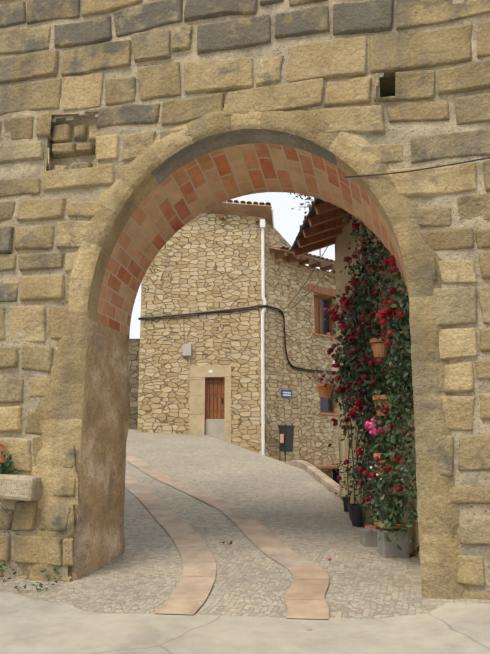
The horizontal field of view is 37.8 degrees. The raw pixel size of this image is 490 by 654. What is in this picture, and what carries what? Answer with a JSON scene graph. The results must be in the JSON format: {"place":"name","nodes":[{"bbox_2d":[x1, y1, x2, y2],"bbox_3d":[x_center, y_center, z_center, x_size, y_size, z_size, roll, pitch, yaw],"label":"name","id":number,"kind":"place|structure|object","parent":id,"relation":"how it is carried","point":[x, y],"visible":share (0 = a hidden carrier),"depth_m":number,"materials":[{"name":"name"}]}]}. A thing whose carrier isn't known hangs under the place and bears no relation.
{"place":"outdoors","nodes":[
{"label":"outdoors","id":0,"kind":"place"},
{"bbox_2d":[129,192,334,338],"label":"sky","id":1,"kind":"structure","parent":0,"point":[287,220],"materials":[{"name":"white"}]},
{"bbox_2d":[0,429,489,630],"bbox_3d":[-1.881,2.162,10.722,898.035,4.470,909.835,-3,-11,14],"label":"ground","id":2,"kind":"structure","parent":0,"point":[299,511],"depth_m":7.41,"materials":[{"name":"grey stone"}]},
{"bbox_2d":[129,339,139,428],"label":"old wall","id":3,"kind":"structure","parent":2,"relation":"on","point":[134,348],"depth_m":22.86,"materials":[{"name":"beige stone"}]},
{"bbox_2d":[125,472,216,614],"bbox_3d":[-2.384,2.571,12.598,0.930,1.805,15.012,3,-11,-17],"label":"paved strip","id":4,"kind":"object","parent":2,"relation":"on","point":[189,595],"visible":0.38,"depth_m":7.07,"materials":[{"name":"beige stone"}]},
{"bbox_2d":[126,451,328,618],"bbox_3d":[-1.706,2.599,13.098,1.009,1.923,16.480,3,-11,-18],"label":"paved strip","id":5,"kind":"object","parent":2,"relation":"on","point":[260,536],"visible":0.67,"depth_m":7.10,"materials":[{"name":"beige stone"}]},
{"bbox_2d":[137,200,339,484],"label":"house","id":6,"kind":"structure","parent":2,"relation":"on","point":[238,336],"depth_m":22.08,"materials":[{"name":"stone"},{"name":"wood"},{"name":"tile"}]},
{"bbox_2d":[0,0,489,599],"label":"stone wall","id":7,"kind":"structure","parent":2,"relation":"on","point":[314,66],"depth_m":6.80,"materials":[{"name":"beige stone"}]},
{"bbox_2d":[0,0,489,598],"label":"archway","id":8,"kind":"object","parent":2,"relation":"on","point":[156,196],"depth_m":6.86,"materials":[{"name":"stone"}]},
{"bbox_2d":[0,157,489,590],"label":"props","id":9,"kind":"object","parent":2,"relation":"on","point":[20,487],"visible":0.83,"depth_m":6.53,"materials":[{"name":"stone"}]},
{"bbox_2d":[277,425,294,460],"bbox_3d":[1.205,3.533,21.067,0.420,1.257,0.400,9,-14,-41],"label":"bin","id":10,"kind":"object","parent":2,"relation":"on","point":[286,435],"visible":0.88,"depth_m":20.98,"materials":[{"name":"black"}]},
{"bbox_2d":[284,460,339,496],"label":"kerb","id":11,"kind":"structure","parent":2,"relation":"on","point":[329,482],"depth_m":13.01,"materials":[{"name":"beige stone"}]},
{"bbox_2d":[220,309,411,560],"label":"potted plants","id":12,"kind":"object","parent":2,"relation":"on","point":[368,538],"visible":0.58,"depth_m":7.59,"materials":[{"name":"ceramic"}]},
{"bbox_2d":[290,193,419,553],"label":"roses","id":13,"kind":"object","parent":12,"relation":"in","point":[351,382],"visible":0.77,"depth_m":7.85,"materials":[{"name":"green plant"}]},
{"bbox_2d":[290,197,419,557],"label":"stucco house","id":14,"kind":"structure","parent":2,"relation":"on","point":[323,226],"depth_m":9.92,"materials":[{"name":"beige"}]},
{"bbox_2d":[0,592,489,653],"bbox_3d":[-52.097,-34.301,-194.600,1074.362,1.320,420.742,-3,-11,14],"label":"concrete pavement","id":15,"kind":"structure","parent":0,"point":[28,625],"depth_m":4.91,"materials":[{"name":"concrete"}]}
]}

